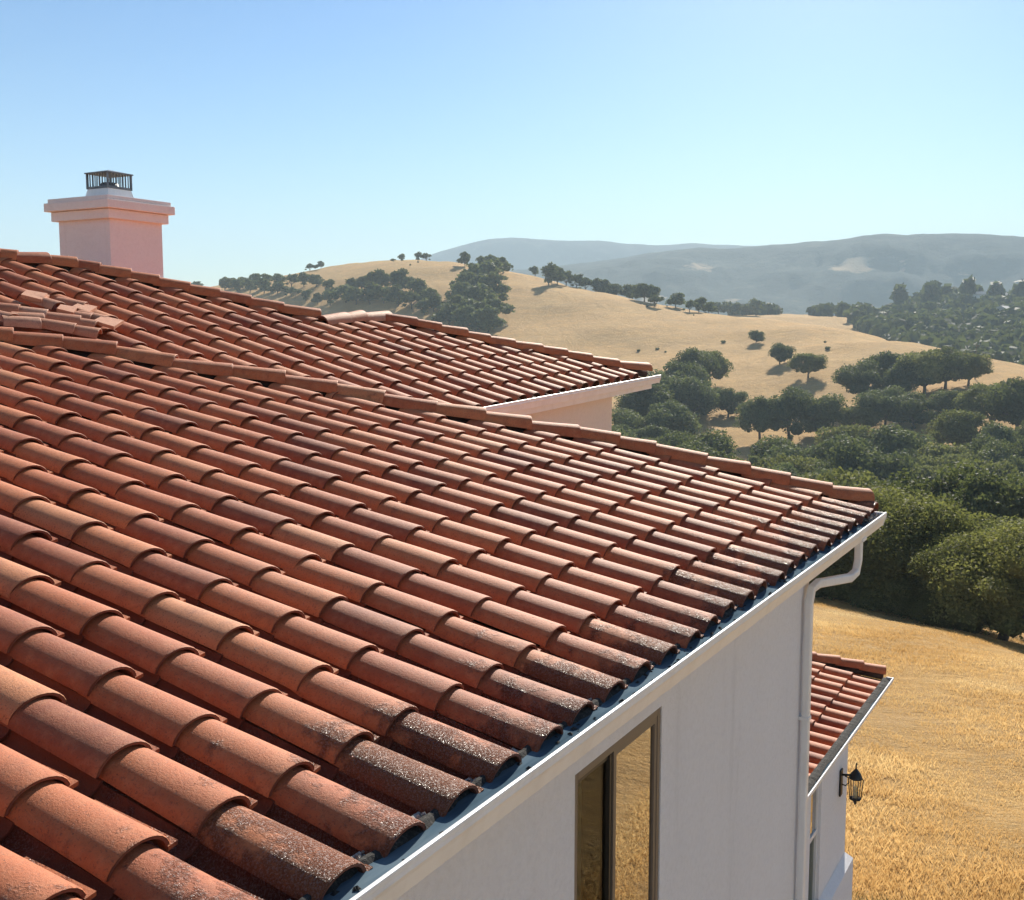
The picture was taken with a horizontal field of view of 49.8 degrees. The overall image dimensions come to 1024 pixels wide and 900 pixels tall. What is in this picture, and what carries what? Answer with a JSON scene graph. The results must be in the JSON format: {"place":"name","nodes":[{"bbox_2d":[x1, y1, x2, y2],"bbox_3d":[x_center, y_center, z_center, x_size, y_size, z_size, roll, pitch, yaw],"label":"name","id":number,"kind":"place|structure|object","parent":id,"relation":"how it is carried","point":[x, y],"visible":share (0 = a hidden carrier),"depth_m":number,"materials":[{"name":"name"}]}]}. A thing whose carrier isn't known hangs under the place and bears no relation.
{"place":"outdoors","nodes":[
{"label":"outdoors","id":0,"kind":"place"},
{"bbox_2d":[0,170,893,899],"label":"house","id":1,"kind":"structure","parent":0,"point":[298,602],"depth_m":5.62,"materials":[{"name":"ceramic"}]},
{"bbox_2d":[574,707,660,899],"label":"window","id":2,"kind":"structure","parent":1,"relation":"in","point":[632,764],"depth_m":5.31,"materials":[{"name":"brown glass"}]},
{"bbox_2d":[809,786,818,899],"bbox_3d":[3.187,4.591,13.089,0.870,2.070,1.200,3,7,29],"label":"window","id":3,"kind":"structure","parent":1,"relation":"in","point":[815,796],"depth_m":12.84,"materials":[{"name":"white paint"}]},
{"bbox_2d":[839,763,863,804],"bbox_3d":[4.188,4.106,13.581,0.286,0.540,0.170,3,7,29],"label":"wall lantern","id":4,"kind":"object","parent":1,"relation":"attached to","point":[855,775],"depth_m":13.56,"materials":[{"name":"black metal"}]},
{"bbox_2d":[0,0,1023,286],"label":"sky","id":5,"kind":"structure","parent":0,"point":[282,137],"materials":[{"name":"blue"}]},
{"bbox_2d":[420,238,764,270],"bbox_3d":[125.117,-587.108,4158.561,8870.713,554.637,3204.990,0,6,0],"label":"mountain range","id":6,"kind":"structure","parent":0,"point":[521,253],"depth_m":4759.57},
{"bbox_2d":[212,260,1023,899],"bbox_3d":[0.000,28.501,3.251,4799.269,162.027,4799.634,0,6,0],"label":"ground","id":7,"kind":"structure","parent":0,"point":[598,324],"depth_m":398.49,"materials":[{"name":"yellow plant"}]},
{"bbox_2d":[252,278,269,293],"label":"oak tree","id":8,"kind":"object","parent":7,"relation":"on","point":[264,283],"visible":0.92,"depth_m":727.83,"materials":[{"name":"green plant"}]},
{"bbox_2d":[267,282,289,294],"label":"oak tree","id":9,"kind":"object","parent":7,"relation":"on","point":[278,286],"visible":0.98,"depth_m":710.14,"materials":[{"name":"green plant"}]},
{"bbox_2d":[329,284,360,302],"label":"oak tree","id":10,"kind":"object","parent":7,"relation":"on","point":[335,294],"visible":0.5,"depth_m":651.15,"materials":[{"name":"green plant"}]},
{"bbox_2d":[341,287,370,304],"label":"oak tree","id":11,"kind":"object","parent":7,"relation":"on","point":[353,293],"visible":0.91,"depth_m":637.76,"materials":[{"name":"green plant"}]},
{"bbox_2d":[360,281,382,304],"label":"oak tree","id":12,"kind":"object","parent":7,"relation":"on","point":[370,285],"visible":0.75,"depth_m":631.25,"materials":[{"name":"green plant"}]},
{"bbox_2d":[364,269,384,284],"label":"oak tree","id":13,"kind":"object","parent":7,"relation":"on","point":[376,276],"visible":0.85,"depth_m":658.67,"materials":[{"name":"green plant"}]},
{"bbox_2d":[383,284,406,305],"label":"oak tree","id":14,"kind":"object","parent":7,"relation":"on","point":[396,292],"visible":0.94,"depth_m":614.83,"materials":[{"name":"green plant"}]},
{"bbox_2d":[390,268,408,284],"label":"oak tree","id":15,"kind":"object","parent":7,"relation":"on","point":[399,275],"visible":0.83,"depth_m":652.12,"materials":[{"name":"green plant"}]},
{"bbox_2d":[399,290,428,309],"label":"oak tree","id":16,"kind":"object","parent":7,"relation":"on","point":[410,296],"visible":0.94,"depth_m":603.33,"materials":[{"name":"green plant"}]},
{"bbox_2d":[405,278,428,294],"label":"oak tree","id":17,"kind":"object","parent":7,"relation":"on","point":[418,286],"visible":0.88,"depth_m":623.42,"materials":[{"name":"green plant"}]},
{"bbox_2d":[414,298,430,314],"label":"oak tree","id":18,"kind":"object","parent":7,"relation":"on","point":[424,304],"visible":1,"depth_m":592.00,"materials":[{"name":"green plant"}]},
{"bbox_2d":[425,292,445,312],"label":"oak tree","id":19,"kind":"object","parent":7,"relation":"on","point":[434,300],"visible":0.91,"depth_m":593.72,"materials":[{"name":"green plant"}]},
{"bbox_2d":[430,303,461,325],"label":"oak tree","id":20,"kind":"object","parent":7,"relation":"on","point":[444,313],"visible":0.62,"depth_m":562.87,"materials":[{"name":"green plant"}]},
{"bbox_2d":[437,294,466,311],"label":"oak tree","id":21,"kind":"object","parent":7,"relation":"on","point":[456,298],"visible":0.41,"depth_m":578.93,"materials":[{"name":"green plant"}]},
{"bbox_2d":[444,281,473,298],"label":"oak tree","id":22,"kind":"object","parent":7,"relation":"on","point":[459,288],"visible":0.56,"depth_m":601.66,"materials":[{"name":"green plant"}]},
{"bbox_2d":[450,304,475,321],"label":"oak tree","id":23,"kind":"object","parent":7,"relation":"on","point":[459,312],"visible":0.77,"depth_m":548.81,"materials":[{"name":"green plant"}]},
{"bbox_2d":[448,272,478,288],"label":"oak tree","id":24,"kind":"object","parent":7,"relation":"on","point":[465,276],"visible":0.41,"depth_m":624.16,"materials":[{"name":"green plant"}]},
{"bbox_2d":[453,312,494,331],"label":"oak tree","id":25,"kind":"object","parent":7,"relation":"on","point":[475,322],"visible":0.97,"depth_m":543.57,"materials":[{"name":"green plant"}]},
{"bbox_2d":[462,282,488,298],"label":"oak tree","id":26,"kind":"object","parent":7,"relation":"on","point":[469,291],"visible":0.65,"depth_m":592.62,"materials":[{"name":"green plant"}]},
{"bbox_2d":[461,262,499,274],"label":"oak tree","id":27,"kind":"object","parent":7,"relation":"on","point":[472,266],"visible":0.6,"depth_m":638.29,"materials":[{"name":"green plant"}]},
{"bbox_2d":[473,260,498,273],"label":"oak tree","id":28,"kind":"object","parent":7,"relation":"on","point":[489,266],"visible":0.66,"depth_m":637.00,"materials":[{"name":"green plant"}]},
{"bbox_2d":[470,288,508,301],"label":"oak tree","id":29,"kind":"object","parent":7,"relation":"on","point":[487,294],"visible":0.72,"depth_m":584.26,"materials":[{"name":"green plant"}]},
{"bbox_2d":[473,305,506,332],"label":"oak tree","id":30,"kind":"object","parent":7,"relation":"on","point":[488,312],"visible":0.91,"depth_m":544.01,"materials":[{"name":"green plant"}]},
{"bbox_2d":[478,271,511,293],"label":"oak tree","id":31,"kind":"object","parent":7,"relation":"on","point":[491,279],"visible":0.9,"depth_m":611.44,"materials":[{"name":"green plant"}]},
{"bbox_2d":[484,258,513,279],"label":"oak tree","id":32,"kind":"object","parent":7,"relation":"on","point":[505,267],"visible":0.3,"depth_m":652.71,"materials":[{"name":"green plant"}]},
{"bbox_2d":[492,298,515,317],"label":"oak tree","id":33,"kind":"object","parent":7,"relation":"on","point":[504,308],"visible":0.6,"depth_m":565.33,"materials":[{"name":"green plant"}]},
{"bbox_2d":[540,261,558,285],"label":"oak tree","id":34,"kind":"object","parent":7,"relation":"on","point":[549,270],"visible":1,"depth_m":656.39,"materials":[{"name":"green plant"}]},
{"bbox_2d":[602,283,625,295],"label":"oak tree","id":35,"kind":"object","parent":7,"relation":"on","point":[614,289],"visible":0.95,"depth_m":670.58,"materials":[{"name":"green plant"}]},
{"bbox_2d":[612,408,649,430],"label":"oak tree","id":36,"kind":"object","parent":7,"relation":"on","point":[632,419],"visible":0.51,"depth_m":313.35,"materials":[{"name":"green plant"}]},
{"bbox_2d":[631,283,650,301],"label":"oak tree","id":37,"kind":"object","parent":7,"relation":"on","point":[640,290],"visible":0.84,"depth_m":626.55,"materials":[{"name":"green plant"}]},
{"bbox_2d":[614,380,681,417],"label":"oak tree","id":38,"kind":"object","parent":7,"relation":"on","point":[641,402],"visible":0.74,"depth_m":333.34,"materials":[{"name":"green plant"}]},
{"bbox_2d":[628,424,670,438],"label":"oak tree","id":39,"kind":"object","parent":7,"relation":"on","point":[651,431],"visible":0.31,"depth_m":300.47,"materials":[{"name":"green plant"}]},
{"bbox_2d":[639,369,703,402],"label":"oak tree","id":40,"kind":"object","parent":7,"relation":"on","point":[670,382],"visible":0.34,"depth_m":347.62,"materials":[{"name":"green plant"}]},
{"bbox_2d":[641,400,703,435],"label":"oak tree","id":41,"kind":"object","parent":7,"relation":"on","point":[671,416],"visible":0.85,"depth_m":314.67,"materials":[{"name":"green plant"}]},
{"bbox_2d":[655,430,689,446],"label":"oak tree","id":42,"kind":"object","parent":7,"relation":"on","point":[671,439],"visible":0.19,"depth_m":258.17,"materials":[{"name":"green plant"}]},
{"bbox_2d":[665,292,685,307],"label":"oak tree","id":43,"kind":"object","parent":7,"relation":"on","point":[676,299],"visible":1,"depth_m":615.08,"materials":[{"name":"green plant"}]},
{"bbox_2d":[659,360,715,406],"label":"oak tree","id":44,"kind":"object","parent":7,"relation":"on","point":[680,368],"visible":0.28,"depth_m":365.90,"materials":[{"name":"green plant"}]},
{"bbox_2d":[667,346,722,379],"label":"oak tree","id":45,"kind":"object","parent":7,"relation":"on","point":[708,362],"visible":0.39,"depth_m":390.52,"materials":[{"name":"green plant"}]},
{"bbox_2d":[676,375,720,417],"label":"oak tree","id":46,"kind":"object","parent":7,"relation":"on","point":[702,402],"visible":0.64,"depth_m":351.47,"materials":[{"name":"green plant"}]},
{"bbox_2d":[683,428,740,457],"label":"oak tree","id":47,"kind":"object","parent":7,"relation":"on","point":[720,442],"visible":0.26,"depth_m":252.48,"materials":[{"name":"green plant"}]},
{"bbox_2d":[691,445,742,460],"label":"oak tree","id":48,"kind":"object","parent":7,"relation":"on","point":[719,455],"visible":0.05,"depth_m":207.14,"materials":[{"name":"green plant"}]},
{"bbox_2d":[701,350,735,379],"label":"oak tree","id":49,"kind":"object","parent":7,"relation":"on","point":[722,372],"visible":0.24,"depth_m":400.93,"materials":[{"name":"green plant"}]},
{"bbox_2d":[712,386,750,417],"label":"oak tree","id":50,"kind":"object","parent":7,"relation":"on","point":[730,399],"visible":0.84,"depth_m":357.75,"materials":[{"name":"green plant"}]},
{"bbox_2d":[748,298,762,314],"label":"oak tree","id":51,"kind":"object","parent":7,"relation":"on","point":[755,304],"visible":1,"depth_m":871.80,"materials":[{"name":"green plant"}]},
{"bbox_2d":[748,330,765,341],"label":"oak tree","id":52,"kind":"object","parent":7,"relation":"on","point":[756,336],"visible":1,"depth_m":487.64,"materials":[{"name":"green plant"}]},
{"bbox_2d":[733,395,782,439],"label":"oak tree","id":53,"kind":"object","parent":7,"relation":"on","point":[755,413],"visible":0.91,"depth_m":320.00,"materials":[{"name":"green plant"}]},
{"bbox_2d":[747,437,810,457],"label":"oak tree","id":54,"kind":"object","parent":7,"relation":"on","point":[763,448],"visible":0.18,"depth_m":252.00,"materials":[{"name":"green plant"}]},
{"bbox_2d":[768,342,795,364],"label":"oak tree","id":55,"kind":"object","parent":7,"relation":"on","point":[780,352],"visible":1,"depth_m":426.54,"materials":[{"name":"green plant"}]},
{"bbox_2d":[752,453,814,475],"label":"oak tree","id":56,"kind":"object","parent":7,"relation":"on","point":[801,465],"visible":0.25,"depth_m":222.64,"materials":[{"name":"green plant"}]},
{"bbox_2d":[767,462,804,477],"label":"oak tree","id":57,"kind":"object","parent":7,"relation":"on","point":[784,467],"visible":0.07,"depth_m":203.43,"materials":[{"name":"green plant"}]},
{"bbox_2d":[765,386,817,434],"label":"oak tree","id":58,"kind":"object","parent":7,"relation":"on","point":[789,405],"visible":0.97,"depth_m":314.88,"materials":[{"name":"green plant"}]},
{"bbox_2d":[764,443,829,464],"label":"oak tree","id":59,"kind":"object","parent":7,"relation":"on","point":[789,452],"visible":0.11,"depth_m":243.17,"materials":[{"name":"green plant"}]},
{"bbox_2d":[786,352,827,377],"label":"oak tree","id":60,"kind":"object","parent":7,"relation":"on","point":[808,363],"visible":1,"depth_m":398.50,"materials":[{"name":"green plant"}]},
{"bbox_2d":[798,393,848,435],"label":"oak tree","id":61,"kind":"object","parent":7,"relation":"on","point":[828,410],"visible":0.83,"depth_m":318.11,"materials":[{"name":"green plant"}]},
{"bbox_2d":[809,568,846,597],"bbox_3d":[17.136,7.421,61.889,4.433,2.549,3.765,-1,6,-7],"label":"oak tree","id":62,"kind":"object","parent":7,"relation":"on","point":[821,575],"visible":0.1,"depth_m":60.72,"materials":[{"name":"green plant"}]},
{"bbox_2d":[804,431,871,463],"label":"oak tree","id":63,"kind":"object","parent":7,"relation":"on","point":[819,452],"visible":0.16,"depth_m":242.52,"materials":[{"name":"green plant"}]},
{"bbox_2d":[802,466,879,493],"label":"oak tree","id":64,"kind":"object","parent":7,"relation":"on","point":[853,479],"visible":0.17,"depth_m":137.24,"materials":[{"name":"green plant"}]},
{"bbox_2d":[813,424,874,447],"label":"oak tree","id":65,"kind":"object","parent":7,"relation":"on","point":[855,431],"visible":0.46,"depth_m":274.23,"materials":[{"name":"green plant"}]},
{"bbox_2d":[831,359,887,395],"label":"oak tree","id":66,"kind":"object","parent":7,"relation":"on","point":[857,379],"visible":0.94,"depth_m":353.19,"materials":[{"name":"green plant"}]},
{"bbox_2d":[824,509,894,600],"bbox_3d":[18.938,6.218,62.806,7.929,6.601,7.192,4,7,30],"label":"oak tree","id":67,"kind":"object","parent":7,"relation":"on","point":[844,557],"visible":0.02,"depth_m":60.07,"materials":[{"name":"green plant"}]},
{"bbox_2d":[836,405,884,427],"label":"oak tree","id":68,"kind":"object","parent":7,"relation":"on","point":[857,415],"visible":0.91,"depth_m":318.91,"materials":[{"name":"green plant"}]},
{"bbox_2d":[812,436,921,481],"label":"oak tree","id":69,"kind":"object","parent":7,"relation":"on","point":[881,466],"visible":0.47,"depth_m":218.32,"materials":[{"name":"green plant"}]},
{"bbox_2d":[727,275,1023,364],"bbox_3d":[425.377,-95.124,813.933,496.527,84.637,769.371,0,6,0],"label":"woodland","id":70,"kind":"object","parent":7,"relation":"on","point":[934,313],"visible":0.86,"depth_m":746.91,"materials":[{"name":"green plant"}]},
{"bbox_2d":[856,350,904,385],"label":"oak tree","id":71,"kind":"object","parent":7,"relation":"on","point":[886,360],"visible":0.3,"depth_m":362.92,"materials":[{"name":"green plant"}]},
{"bbox_2d":[850,385,911,425],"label":"oak tree","id":72,"kind":"object","parent":7,"relation":"on","point":[880,402],"visible":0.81,"depth_m":320.70,"materials":[{"name":"green plant"}]},
{"bbox_2d":[844,571,927,610],"bbox_3d":[20.561,7.633,58.689,5.772,3.178,5.234,5,8,39],"label":"oak tree","id":73,"kind":"object","parent":7,"relation":"on","point":[903,589],"visible":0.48,"depth_m":57.11,"materials":[{"name":"green plant"}]},
{"bbox_2d":[810,485,981,618],"bbox_3d":[20.973,5.967,61.166,9.771,7.944,10.774,-1,6,-8],"label":"oak tree","id":74,"kind":"object","parent":7,"relation":"on","point":[904,518],"visible":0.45,"depth_m":58.63,"materials":[{"name":"green plant"}]},
{"bbox_2d":[867,422,936,455],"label":"oak tree","id":75,"kind":"object","parent":7,"relation":"on","point":[889,439],"visible":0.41,"depth_m":246.65,"materials":[{"name":"green plant"}]},
{"bbox_2d":[878,356,929,394],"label":"oak tree","id":76,"kind":"object","parent":7,"relation":"on","point":[905,379],"visible":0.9,"depth_m":345.12,"materials":[{"name":"green plant"}]},
{"bbox_2d":[889,448,921,464],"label":"oak tree","id":77,"kind":"object","parent":7,"relation":"on","point":[912,452],"visible":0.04,"depth_m":237.79,"materials":[{"name":"green plant"}]},
{"bbox_2d":[887,389,941,426],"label":"oak tree","id":78,"kind":"object","parent":7,"relation":"on","point":[913,405],"visible":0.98,"depth_m":311.20,"materials":[{"name":"green plant"}]},
{"bbox_2d":[842,510,987,610],"bbox_3d":[22.353,6.606,59.504,8.361,6.989,8.683,3,7,26],"label":"oak tree","id":79,"kind":"object","parent":7,"relation":"on","point":[891,568],"visible":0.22,"depth_m":57.45,"materials":[{"name":"green plant"}]},
{"bbox_2d":[812,596,1023,899],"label":"dry grass","id":80,"kind":"structure","parent":7,"relation":"on","point":[1007,888],"depth_m":23.42,"materials":[{"name":"plant"}]},
{"bbox_2d":[858,480,981,521],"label":"oak tree","id":81,"kind":"object","parent":7,"relation":"on","point":[949,501],"visible":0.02,"depth_m":65.44,"materials":[{"name":"green plant"}]},
{"bbox_2d":[893,349,959,393],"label":"oak tree","id":82,"kind":"object","parent":7,"relation":"on","point":[930,360],"visible":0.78,"depth_m":344.76,"materials":[{"name":"green plant"}]},
{"bbox_2d":[909,463,951,481],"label":"oak tree","id":83,"kind":"object","parent":7,"relation":"on","point":[928,471],"visible":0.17,"depth_m":221.05,"materials":[{"name":"green plant"}]},
{"bbox_2d":[874,458,989,501],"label":"oak tree","id":84,"kind":"object","parent":7,"relation":"on","point":[942,482],"visible":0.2,"depth_m":105.62,"materials":[{"name":"green plant"}]},
{"bbox_2d":[925,389,962,415],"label":"oak tree","id":85,"kind":"object","parent":7,"relation":"on","point":[944,398],"visible":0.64,"depth_m":310.70,"materials":[{"name":"green plant"}]},
{"bbox_2d":[895,581,993,634],"bbox_3d":[21.700,7.984,54.888,4.750,2.965,4.934,0,6,1],"label":"oak tree","id":86,"kind":"object","parent":7,"relation":"on","point":[918,611],"visible":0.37,"depth_m":53.60,"materials":[{"name":"green plant"}]},
{"bbox_2d":[916,441,973,461],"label":"oak tree","id":87,"kind":"object","parent":7,"relation":"on","point":[937,449],"visible":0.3,"depth_m":240.99,"materials":[{"name":"green plant"}]},
{"bbox_2d":[913,452,980,467],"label":"oak tree","id":88,"kind":"object","parent":7,"relation":"on","point":[946,458],"visible":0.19,"depth_m":230.93,"materials":[{"name":"green plant"}]},
{"bbox_2d":[906,530,991,634],"bbox_3d":[23.094,7.139,55.032,6.559,5.716,5.571,2,7,21],"label":"oak tree","id":89,"kind":"object","parent":7,"relation":"on","point":[926,564],"visible":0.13,"depth_m":54.42,"materials":[{"name":"green plant"}]},
{"bbox_2d":[926,345,977,388],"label":"oak tree","id":90,"kind":"object","parent":7,"relation":"on","point":[955,361],"visible":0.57,"depth_m":347.92,"materials":[{"name":"green plant"}]},
{"bbox_2d":[924,408,997,446],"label":"oak tree","id":91,"kind":"object","parent":7,"relation":"on","point":[958,427],"visible":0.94,"depth_m":270.28,"materials":[{"name":"green plant"}]},
{"bbox_2d":[924,510,999,627],"bbox_3d":[24.282,6.949,60.665,9.966,7.348,9.038,-5,8,-42],"label":"oak tree","id":92,"kind":"object","parent":7,"relation":"on","point":[978,525],"visible":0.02,"depth_m":60.30,"materials":[{"name":"green plant"}]},
{"bbox_2d":[906,514,1023,641],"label":"oak tree","id":93,"kind":"object","parent":7,"relation":"on","point":[1004,637],"visible":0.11,"depth_m":55.01,"materials":[{"name":"green plant"}]},
{"bbox_2d":[923,516,1023,638],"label":"oak tree","id":94,"kind":"object","parent":7,"relation":"on","point":[972,592],"visible":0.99,"depth_m":51.43,"materials":[{"name":"green plant"}]},
{"bbox_2d":[949,381,998,423],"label":"oak tree","id":95,"kind":"object","parent":7,"relation":"on","point":[968,399],"visible":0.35,"depth_m":302.09,"materials":[{"name":"green plant"}]},
{"bbox_2d":[956,352,994,385],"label":"oak tree","id":96,"kind":"object","parent":7,"relation":"on","point":[982,366],"visible":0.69,"depth_m":350.22,"materials":[{"name":"green plant"}]},
{"bbox_2d":[942,469,1023,526],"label":"oak tree","id":97,"kind":"object","parent":7,"relation":"on","point":[981,493],"visible":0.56,"depth_m":96.01,"materials":[{"name":"green plant"}]},
{"bbox_2d":[943,457,1023,478],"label":"oak tree","id":98,"kind":"object","parent":7,"relation":"on","point":[1000,467],"visible":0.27,"depth_m":208.88,"materials":[{"name":"green plant"}]},
{"bbox_2d":[964,433,1012,456],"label":"oak tree","id":99,"kind":"object","parent":7,"relation":"on","point":[974,446],"visible":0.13,"depth_m":243.62,"materials":[{"name":"green plant"}]},
{"bbox_2d":[969,422,1022,445],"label":"oak tree","id":100,"kind":"object","parent":7,"relation":"on","point":[1006,432],"visible":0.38,"depth_m":256.12,"materials":[{"name":"green plant"}]},
{"bbox_2d":[971,437,1023,474],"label":"oak tree","id":101,"kind":"object","parent":7,"relation":"on","point":[997,452],"visible":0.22,"depth_m":227.23,"materials":[{"name":"green plant"}]},
{"bbox_2d":[975,376,1023,430],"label":"oak tree","id":102,"kind":"object","parent":7,"relation":"on","point":[999,401],"visible":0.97,"depth_m":289.68,"materials":[{"name":"green plant"}]},
{"bbox_2d":[1009,436,1023,457],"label":"oak tree","id":103,"kind":"object","parent":7,"relation":"on","point":[1019,448],"visible":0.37,"depth_m":240.67,"materials":[{"name":"green plant"}]},
{"bbox_2d":[510,233,1023,315],"bbox_3d":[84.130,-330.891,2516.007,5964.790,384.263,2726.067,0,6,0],"label":"mountain","id":104,"kind":"structure","parent":0,"point":[800,278],"depth_m":2550.29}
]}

